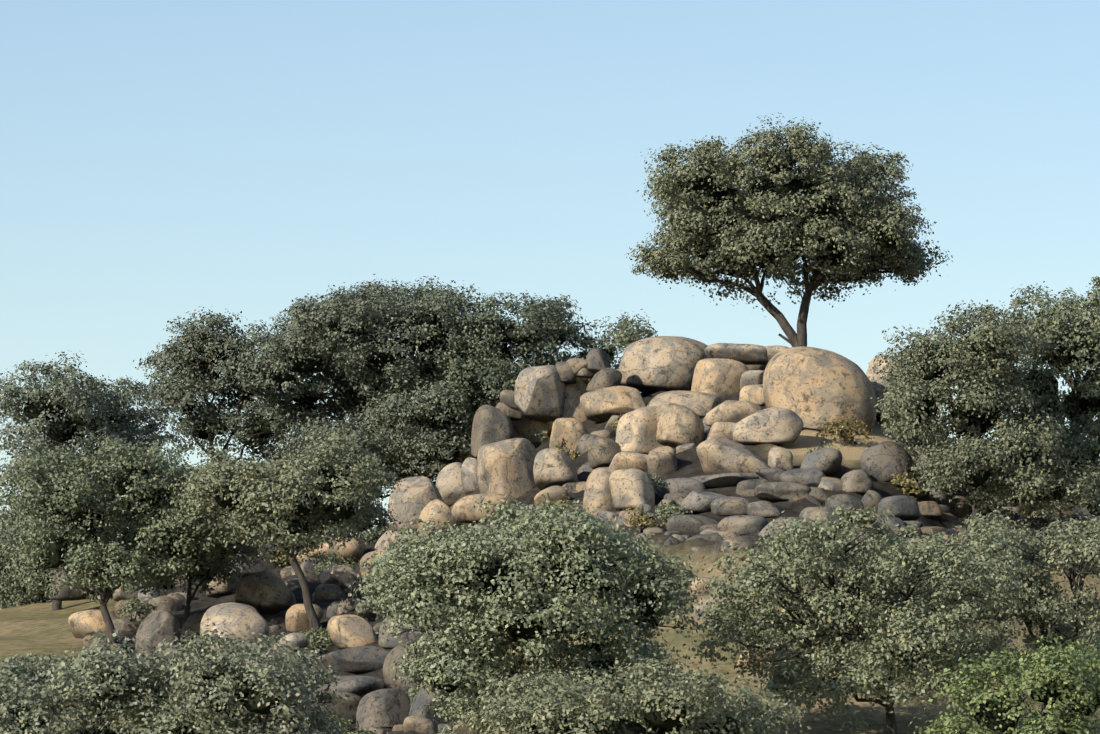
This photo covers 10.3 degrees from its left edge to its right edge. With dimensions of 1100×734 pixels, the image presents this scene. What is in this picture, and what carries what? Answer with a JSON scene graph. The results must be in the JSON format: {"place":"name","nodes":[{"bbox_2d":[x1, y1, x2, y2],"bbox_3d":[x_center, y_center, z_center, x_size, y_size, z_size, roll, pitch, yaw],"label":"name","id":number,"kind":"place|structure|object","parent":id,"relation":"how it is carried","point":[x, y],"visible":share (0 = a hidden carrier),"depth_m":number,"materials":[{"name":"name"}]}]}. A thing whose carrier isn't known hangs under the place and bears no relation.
{"place":"outdoors","nodes":[
{"label":"outdoors","id":0,"kind":"place"},
{"bbox_2d":[0,370,1099,733],"bbox_3d":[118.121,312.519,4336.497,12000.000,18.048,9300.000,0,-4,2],"label":"ground","id":1,"kind":"structure","parent":0,"point":[36,628],"depth_m":185.82,"materials":[{"name":"brown soil"}]},
{"bbox_2d":[49,571,89,600],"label":"boulder","id":2,"kind":"object","parent":1,"relation":"on","point":[66,591],"visible":0.56,"depth_m":205.88,"materials":[{"name":"stone"}]},
{"bbox_2d":[0,350,182,610],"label":"oak","id":3,"kind":"object","parent":1,"relation":"on","point":[72,426],"visible":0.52,"depth_m":208.12,"materials":[{"name":"green plant"}]},
{"bbox_2d":[68,610,118,638],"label":"boulder","id":4,"kind":"object","parent":1,"relation":"on","point":[83,624],"visible":0.52,"depth_m":194.12,"materials":[{"name":"stone"}]},
{"bbox_2d":[0,629,224,733],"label":"shrub","id":5,"kind":"object","parent":1,"relation":"on","point":[99,676],"visible":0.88,"depth_m":143.65,"materials":[{"name":"green plant"}]},
{"bbox_2d":[0,434,236,643],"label":"oak","id":6,"kind":"object","parent":1,"relation":"on","point":[85,506],"visible":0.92,"depth_m":186.65,"materials":[{"name":"green plant"}]},
{"bbox_2d":[0,490,253,608],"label":"oak","id":7,"kind":"object","parent":1,"relation":"on","point":[25,595],"visible":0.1,"depth_m":213.67,"materials":[{"name":"green plant"}]},
{"bbox_2d":[117,598,159,622],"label":"shrub","id":8,"kind":"object","parent":1,"relation":"on","point":[138,610],"visible":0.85,"depth_m":194.06,"materials":[{"name":"green plant"}]},
{"bbox_2d":[135,609,180,659],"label":"boulder","id":9,"kind":"object","parent":1,"relation":"on","point":[161,625],"visible":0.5,"depth_m":185.09,"materials":[{"name":"stone"}]},
{"bbox_2d":[148,597,182,612],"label":"boulder","id":10,"kind":"object","parent":1,"relation":"on","point":[171,604],"visible":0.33,"depth_m":195.62,"materials":[{"name":"stone"}]},
{"bbox_2d":[180,613,203,639],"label":"boulder","id":11,"kind":"object","parent":1,"relation":"on","point":[192,621],"visible":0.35,"depth_m":189.99,"materials":[{"name":"stone"}]},
{"bbox_2d":[114,497,272,628],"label":"oak","id":12,"kind":"object","parent":1,"relation":"on","point":[209,570],"visible":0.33,"depth_m":189.38,"materials":[{"name":"green plant"}]},
{"bbox_2d":[133,306,313,466],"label":"oak","id":13,"kind":"object","parent":1,"relation":"on","point":[200,372],"visible":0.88,"depth_m":214.07,"materials":[{"name":"green plant"}]},
{"bbox_2d":[206,567,241,597],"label":"boulder","id":14,"kind":"object","parent":1,"relation":"on","point":[226,589],"visible":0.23,"depth_m":197.40,"materials":[{"name":"stone"}]},
{"bbox_2d":[111,623,351,733],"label":"shrub","id":15,"kind":"object","parent":1,"relation":"on","point":[271,688],"visible":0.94,"depth_m":142.72,"materials":[{"name":"green plant"}]},
{"bbox_2d":[200,602,268,652],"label":"boulder","id":16,"kind":"object","parent":1,"relation":"on","point":[240,620],"visible":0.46,"depth_m":182.86,"materials":[{"name":"stone"}]},
{"bbox_2d":[236,537,286,577],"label":"boulder","id":17,"kind":"object","parent":1,"relation":"on","point":[259,567],"visible":0.21,"depth_m":199.46,"materials":[{"name":"stone"}]},
{"bbox_2d":[235,570,295,613],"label":"boulder","id":18,"kind":"object","parent":1,"relation":"on","point":[266,592],"visible":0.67,"depth_m":190.33,"materials":[{"name":"stone"}]},
{"bbox_2d":[161,429,404,636],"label":"oak","id":19,"kind":"object","parent":1,"relation":"on","point":[314,500],"visible":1,"depth_m":181.82,"materials":[{"name":"green plant"}]},
{"bbox_2d":[267,632,308,659],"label":"boulder","id":20,"kind":"object","parent":1,"relation":"on","point":[302,639],"visible":0.46,"depth_m":179.90,"materials":[{"name":"stone"}]},
{"bbox_2d":[285,604,322,632],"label":"boulder","id":21,"kind":"object","parent":1,"relation":"on","point":[296,617],"visible":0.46,"depth_m":185.17,"materials":[{"name":"stone"}]},
{"bbox_2d":[298,621,333,650],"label":"shrub","id":22,"kind":"object","parent":1,"relation":"on","point":[325,639],"visible":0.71,"depth_m":181.08,"materials":[{"name":"green plant"}]},
{"bbox_2d":[290,691,361,723],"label":"boulder","id":23,"kind":"object","parent":1,"relation":"on","point":[351,702],"visible":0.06,"depth_m":168.82,"materials":[{"name":"stone"}]},
{"bbox_2d":[296,537,364,565],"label":"boulder","id":24,"kind":"object","parent":1,"relation":"on","point":[355,549],"visible":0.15,"depth_m":196.62,"materials":[{"name":"stone"}]},
{"bbox_2d":[315,584,346,600],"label":"boulder","id":25,"kind":"object","parent":1,"relation":"on","point":[327,591],"visible":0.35,"depth_m":190.95,"materials":[{"name":"stone"}]},
{"bbox_2d":[312,551,359,578],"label":"shrub","id":26,"kind":"object","parent":1,"relation":"on","point":[333,557],"visible":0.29,"depth_m":195.60,"materials":[{"name":"green plant"}]},
{"bbox_2d":[319,565,361,588],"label":"boulder","id":27,"kind":"object","parent":1,"relation":"on","point":[338,575],"visible":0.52,"depth_m":192.59,"materials":[{"name":"stone"}]},
{"bbox_2d":[306,646,388,673],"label":"boulder","id":28,"kind":"object","parent":1,"relation":"on","point":[360,659],"visible":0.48,"depth_m":176.12,"materials":[{"name":"stone"}]},
{"bbox_2d":[314,675,387,697],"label":"boulder","id":29,"kind":"object","parent":1,"relation":"on","point":[361,686],"visible":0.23,"depth_m":171.72,"materials":[{"name":"stone"}]},
{"bbox_2d":[327,614,377,648],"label":"boulder","id":30,"kind":"object","parent":1,"relation":"on","point":[347,631],"visible":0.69,"depth_m":180.45,"materials":[{"name":"stone"}]},
{"bbox_2d":[225,274,498,518],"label":"oak","id":31,"kind":"object","parent":1,"relation":"on","point":[395,427],"visible":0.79,"depth_m":211.06,"materials":[{"name":"green plant"}]},
{"bbox_2d":[244,357,492,499],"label":"oak","id":32,"kind":"object","parent":1,"relation":"on","point":[381,496],"visible":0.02,"depth_m":218.76,"materials":[{"name":"green plant"}]},
{"bbox_2d":[356,688,410,731],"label":"boulder","id":33,"kind":"object","parent":1,"relation":"on","point":[386,708],"visible":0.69,"depth_m":167.59,"materials":[{"name":"stone"}]},
{"bbox_2d":[378,614,429,648],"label":"boulder","id":34,"kind":"object","parent":1,"relation":"on","point":[392,642],"visible":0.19,"depth_m":178.40,"materials":[{"name":"stone"}]},
{"bbox_2d":[383,643,432,694],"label":"boulder","id":35,"kind":"object","parent":1,"relation":"on","point":[388,669],"visible":0.31,"depth_m":171.57,"materials":[{"name":"stone"}]},
{"bbox_2d":[388,476,442,532],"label":"boulder","id":36,"kind":"object","parent":1,"relation":"on","point":[416,495],"visible":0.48,"depth_m":198.44,"materials":[{"name":"stone"}]},
{"bbox_2d":[403,716,436,733],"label":"boulder","id":37,"kind":"object","parent":1,"relation":"on","point":[412,722],"visible":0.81,"depth_m":165.80,"materials":[{"name":"stone"}]},
{"bbox_2d":[409,684,459,723],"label":"boulder","id":38,"kind":"object","parent":1,"relation":"on","point":[422,698],"visible":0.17,"depth_m":166.56,"materials":[{"name":"stone"}]},
{"bbox_2d":[419,499,461,540],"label":"boulder","id":39,"kind":"object","parent":1,"relation":"on","point":[435,505],"visible":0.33,"depth_m":193.31,"materials":[{"name":"stone"}]},
{"bbox_2d":[436,462,463,506],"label":"boulder","id":40,"kind":"object","parent":1,"relation":"on","point":[449,486],"visible":0.5,"depth_m":202.43,"materials":[{"name":"stone"}]},
{"bbox_2d":[461,457,478,494],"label":"boulder","id":41,"kind":"object","parent":1,"relation":"on","point":[469,480],"visible":0.56,"depth_m":201.64,"materials":[{"name":"stone"}]},
{"bbox_2d":[451,494,517,522],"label":"boulder","id":42,"kind":"object","parent":1,"relation":"on","point":[463,510],"visible":0.6,"depth_m":191.92,"materials":[{"name":"stone"}]},
{"bbox_2d":[471,404,513,457],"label":"boulder","id":43,"kind":"object","parent":1,"relation":"on","point":[491,424],"visible":0.71,"depth_m":205.82,"materials":[{"name":"stone"}]},
{"bbox_2d":[476,438,536,498],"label":"boulder","id":44,"kind":"object","parent":1,"relation":"on","point":[505,467],"visible":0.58,"depth_m":193.48,"materials":[{"name":"stone"}]},
{"bbox_2d":[419,290,595,430],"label":"oak","id":45,"kind":"object","parent":1,"relation":"on","point":[544,328],"visible":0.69,"depth_m":210.45,"materials":[{"name":"green plant"}]},
{"bbox_2d":[340,494,717,733],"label":"bush","id":46,"kind":"object","parent":1,"relation":"on","point":[519,607],"visible":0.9,"depth_m":150.15,"materials":[{"name":"green plant"}]},
{"bbox_2d":[512,415,550,444],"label":"boulder","id":47,"kind":"object","parent":1,"relation":"on","point":[531,427],"visible":0.23,"depth_m":207.09,"materials":[{"name":"stone"}]},
{"bbox_2d":[514,365,564,421],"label":"boulder","id":48,"kind":"object","parent":1,"relation":"on","point":[539,393],"visible":0.96,"depth_m":205.93,"materials":[{"name":"stone"}]},
{"bbox_2d":[534,485,568,508],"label":"boulder","id":49,"kind":"object","parent":1,"relation":"on","point":[555,492],"visible":0.5,"depth_m":188.89,"materials":[{"name":"stone"}]},
{"bbox_2d":[533,448,577,489],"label":"boulder","id":50,"kind":"object","parent":1,"relation":"on","point":[553,467],"visible":0.85,"depth_m":191.68,"materials":[{"name":"stone"}]},
{"bbox_2d":[545,378,587,434],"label":"boulder","id":51,"kind":"object","parent":1,"relation":"on","point":[574,393],"visible":0.23,"depth_m":206.61,"materials":[{"name":"stone"}]},
{"bbox_2d":[555,361,575,383],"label":"boulder","id":52,"kind":"object","parent":51,"relation":"on","point":[566,373],"visible":0.54,"depth_m":206.22,"materials":[{"name":"stone"}]},
{"bbox_2d":[549,418,587,457],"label":"boulder","id":53,"kind":"object","parent":1,"relation":"on","point":[572,431],"visible":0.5,"depth_m":197.14,"materials":[{"name":"stone"}]},
{"bbox_2d":[583,467,614,515],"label":"boulder","id":54,"kind":"object","parent":1,"relation":"on","point":[597,491],"visible":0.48,"depth_m":186.54,"materials":[{"name":"stone"}]},
{"bbox_2d":[586,368,621,391],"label":"boulder","id":55,"kind":"object","parent":1,"relation":"on","point":[607,377],"visible":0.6,"depth_m":205.93,"materials":[{"name":"stone"}]},
{"bbox_2d":[586,348,609,373],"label":"boulder","id":56,"kind":"object","parent":55,"relation":"on","point":[597,359],"visible":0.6,"depth_m":206.25,"materials":[{"name":"stone"}]},
{"bbox_2d":[588,437,620,468],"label":"boulder","id":57,"kind":"object","parent":1,"relation":"on","point":[603,451],"visible":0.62,"depth_m":193.06,"materials":[{"name":"stone"}]},
{"bbox_2d":[566,309,657,378],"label":"oak","id":58,"kind":"object","parent":1,"relation":"on","point":[622,338],"visible":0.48,"depth_m":213.01,"materials":[{"name":"green plant"}]},
{"bbox_2d":[580,386,645,421],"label":"boulder","id":59,"kind":"object","parent":1,"relation":"on","point":[604,404],"visible":0.65,"depth_m":204.15,"materials":[{"name":"stone"}]},
{"bbox_2d":[609,451,647,469],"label":"boulder","id":60,"kind":"object","parent":1,"relation":"on","point":[627,460],"visible":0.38,"depth_m":191.62,"materials":[{"name":"stone"}]},
{"bbox_2d":[450,656,810,733],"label":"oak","id":61,"kind":"object","parent":1,"relation":"on","point":[548,706],"visible":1,"depth_m":140.91,"materials":[{"name":"green plant"}]},
{"bbox_2d":[609,468,654,510],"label":"boulder","id":62,"kind":"object","parent":1,"relation":"on","point":[632,486],"visible":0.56,"depth_m":186.06,"materials":[{"name":"stone"}]},
{"bbox_2d":[615,406,663,454],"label":"boulder","id":63,"kind":"object","parent":1,"relation":"on","point":[636,430],"visible":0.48,"depth_m":193.23,"materials":[{"name":"stone"}]},
{"bbox_2d":[618,504,663,532],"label":"shrub","id":64,"kind":"object","parent":1,"relation":"on","point":[644,520],"visible":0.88,"depth_m":183.53,"materials":[{"name":"yellow plant"}]},
{"bbox_2d":[647,446,677,476],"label":"boulder","id":65,"kind":"object","parent":1,"relation":"on","point":[661,460],"visible":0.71,"depth_m":190.20,"materials":[{"name":"stone"}]},
{"bbox_2d":[618,336,707,393],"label":"boulder","id":66,"kind":"object","parent":1,"relation":"on","point":[651,365],"visible":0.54,"depth_m":207.75,"materials":[{"name":"stone"}]},
{"bbox_2d":[649,498,692,525],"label":"shrub","id":67,"kind":"object","parent":1,"relation":"on","point":[664,513],"visible":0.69,"depth_m":183.99,"materials":[{"name":"green plant"}]},
{"bbox_2d":[656,402,703,446],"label":"boulder","id":68,"kind":"object","parent":1,"relation":"on","point":[678,425],"visible":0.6,"depth_m":192.90,"materials":[{"name":"stone"}]},
{"bbox_2d":[655,478,705,497],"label":"boulder","id":69,"kind":"object","parent":1,"relation":"on","point":[683,485],"visible":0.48,"depth_m":187.11,"materials":[{"name":"stone"}]},
{"bbox_2d":[647,390,721,417],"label":"boulder","id":70,"kind":"object","parent":1,"relation":"on","point":[700,404],"visible":0.44,"depth_m":198.78,"materials":[{"name":"stone"}]},
{"bbox_2d":[666,515,718,533],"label":"boulder","id":71,"kind":"object","parent":1,"relation":"on","point":[688,523],"visible":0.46,"depth_m":182.85,"materials":[{"name":"stone"}]},
{"bbox_2d":[678,491,726,512],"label":"boulder","id":72,"kind":"object","parent":1,"relation":"on","point":[698,501],"visible":0.67,"depth_m":184.73,"materials":[{"name":"stone"}]},
{"bbox_2d":[691,358,748,397],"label":"boulder","id":73,"kind":"object","parent":1,"relation":"on","point":[719,377],"visible":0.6,"depth_m":201.69,"materials":[{"name":"stone"}]},
{"bbox_2d":[705,422,735,440],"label":"boulder","id":74,"kind":"object","parent":1,"relation":"on","point":[717,430],"visible":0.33,"depth_m":192.95,"materials":[{"name":"stone"}]},
{"bbox_2d":[691,473,758,488],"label":"boulder","id":75,"kind":"object","parent":1,"relation":"on","point":[721,480],"visible":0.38,"depth_m":187.35,"materials":[{"name":"stone"}]},
{"bbox_2d":[710,496,750,515],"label":"boulder","id":76,"kind":"object","parent":1,"relation":"on","point":[727,506],"visible":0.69,"depth_m":184.36,"materials":[{"name":"stone"}]},
{"bbox_2d":[696,438,770,474],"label":"boulder","id":77,"kind":"object","parent":1,"relation":"on","point":[719,455],"visible":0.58,"depth_m":187.97,"materials":[{"name":"stone"}]},
{"bbox_2d":[705,400,762,426],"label":"boulder","id":78,"kind":"object","parent":1,"relation":"on","point":[733,411],"visible":0.56,"depth_m":195.69,"materials":[{"name":"stone"}]},
{"bbox_2d":[705,343,767,364],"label":"boulder","id":79,"kind":"object","parent":1,"relation":"on","point":[749,354],"visible":0.69,"depth_m":205.75,"materials":[{"name":"stone"}]},
{"bbox_2d":[718,515,768,534],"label":"boulder","id":80,"kind":"object","parent":1,"relation":"on","point":[741,524],"visible":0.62,"depth_m":181.89,"materials":[{"name":"stone"}]},
{"bbox_2d":[739,384,764,405],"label":"boulder","id":81,"kind":"object","parent":1,"relation":"on","point":[752,393],"visible":0.48,"depth_m":197.93,"materials":[{"name":"stone"}]},
{"bbox_2d":[740,370,763,389],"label":"boulder","id":82,"kind":"object","parent":1,"relation":"on","point":[752,377],"visible":0.33,"depth_m":200.10,"materials":[{"name":"stone"}]},
{"bbox_2d":[745,500,781,517],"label":"boulder","id":83,"kind":"object","parent":1,"relation":"on","point":[765,509],"visible":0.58,"depth_m":183.48,"materials":[{"name":"stone"}]},
{"bbox_2d":[731,407,803,444],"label":"boulder","id":84,"kind":"object","parent":1,"relation":"on","point":[774,425],"visible":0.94,"depth_m":192.11,"materials":[{"name":"stone"}]},
{"bbox_2d":[768,447,792,470],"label":"boulder","id":85,"kind":"object","parent":1,"relation":"on","point":[780,457],"visible":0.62,"depth_m":188.18,"materials":[{"name":"stone"}]},
{"bbox_2d":[754,482,810,500],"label":"boulder","id":86,"kind":"object","parent":1,"relation":"on","point":[776,491],"visible":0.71,"depth_m":185.04,"materials":[{"name":"stone"}]},
{"bbox_2d":[626,113,952,346],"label":"tree","id":87,"kind":"object","parent":1,"relation":"on","point":[728,227],"visible":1,"depth_m":204.76,"materials":[{"name":"green plant"}]},
{"bbox_2d":[780,468,826,487],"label":"boulder","id":88,"kind":"object","parent":1,"relation":"on","point":[808,477],"visible":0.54,"depth_m":186.70,"materials":[{"name":"stone"}]},
{"bbox_2d":[763,346,876,433],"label":"boulder","id":89,"kind":"object","parent":1,"relation":"on","point":[808,386],"visible":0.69,"depth_m":194.99,"materials":[{"name":"stone"}]},
{"bbox_2d":[799,506,841,526],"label":"boulder","id":90,"kind":"object","parent":1,"relation":"on","point":[811,511],"visible":0.33,"depth_m":182.30,"materials":[{"name":"stone"}]},
{"bbox_2d":[800,448,842,474],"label":"boulder","id":91,"kind":"object","parent":1,"relation":"on","point":[825,461],"visible":0.73,"depth_m":188.26,"materials":[{"name":"stone"}]},
{"bbox_2d":[825,494,863,522],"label":"boulder","id":92,"kind":"object","parent":1,"relation":"on","point":[851,501],"visible":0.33,"depth_m":183.09,"materials":[{"name":"stone"}]},
{"bbox_2d":[816,413,874,447],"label":"shrub","id":93,"kind":"object","parent":1,"relation":"on","point":[842,432],"visible":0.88,"depth_m":193.39,"materials":[{"name":"plant"}]},
{"bbox_2d":[841,469,873,494],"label":"boulder","id":94,"kind":"object","parent":1,"relation":"on","point":[858,481],"visible":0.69,"depth_m":186.35,"materials":[{"name":"stone"}]},
{"bbox_2d":[670,502,1047,733],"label":"oak","id":95,"kind":"object","parent":1,"relation":"on","point":[909,624],"visible":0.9,"depth_m":156.41,"materials":[{"name":"green plant"}]},
{"bbox_2d":[860,441,913,481],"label":"boulder","id":96,"kind":"object","parent":1,"relation":"on","point":[883,461],"visible":0.81,"depth_m":189.87,"materials":[{"name":"stone"}]},
{"bbox_2d":[866,355,912,426],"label":"boulder","id":97,"kind":"object","parent":1,"relation":"on","point":[878,384],"visible":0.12,"depth_m":197.56,"materials":[{"name":"stone"}]},
{"bbox_2d":[877,495,919,520],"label":"boulder","id":98,"kind":"object","parent":1,"relation":"on","point":[907,508],"visible":0.67,"depth_m":183.88,"materials":[{"name":"stone"}]},
{"bbox_2d":[891,466,924,498],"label":"shrub","id":99,"kind":"object","parent":1,"relation":"on","point":[901,481],"visible":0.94,"depth_m":188.86,"materials":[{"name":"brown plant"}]},
{"bbox_2d":[918,501,941,520],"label":"boulder","id":100,"kind":"object","parent":1,"relation":"on","point":[932,510],"visible":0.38,"depth_m":187.37,"materials":[{"name":"stone"}]},
{"bbox_2d":[866,299,1099,531],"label":"oak","id":101,"kind":"object","parent":1,"relation":"on","point":[934,369],"visible":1,"depth_m":186.83,"materials":[{"name":"green plant"}]},
{"bbox_2d":[910,628,1099,733],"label":"shrub","id":102,"kind":"object","parent":1,"relation":"on","point":[1071,685],"visible":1,"depth_m":145.48,"materials":[{"name":"green plant"}]},
{"bbox_2d":[949,508,1099,732],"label":"oak","id":103,"kind":"object","parent":1,"relation":"on","point":[1056,554],"visible":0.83,"depth_m":162.22,"materials":[{"name":"green plant"}]},
{"bbox_2d":[1011,517,1054,534],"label":"boulder","id":104,"kind":"object","parent":1,"relation":"on","point":[1034,523],"visible":0.29,"depth_m":193.39,"materials":[{"name":"stone"}]},
{"bbox_2d":[975,276,1099,559],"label":"oak","id":105,"kind":"object","parent":1,"relation":"on","point":[1078,351],"visible":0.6,"depth_m":190.87,"materials":[{"name":"green plant"}]},
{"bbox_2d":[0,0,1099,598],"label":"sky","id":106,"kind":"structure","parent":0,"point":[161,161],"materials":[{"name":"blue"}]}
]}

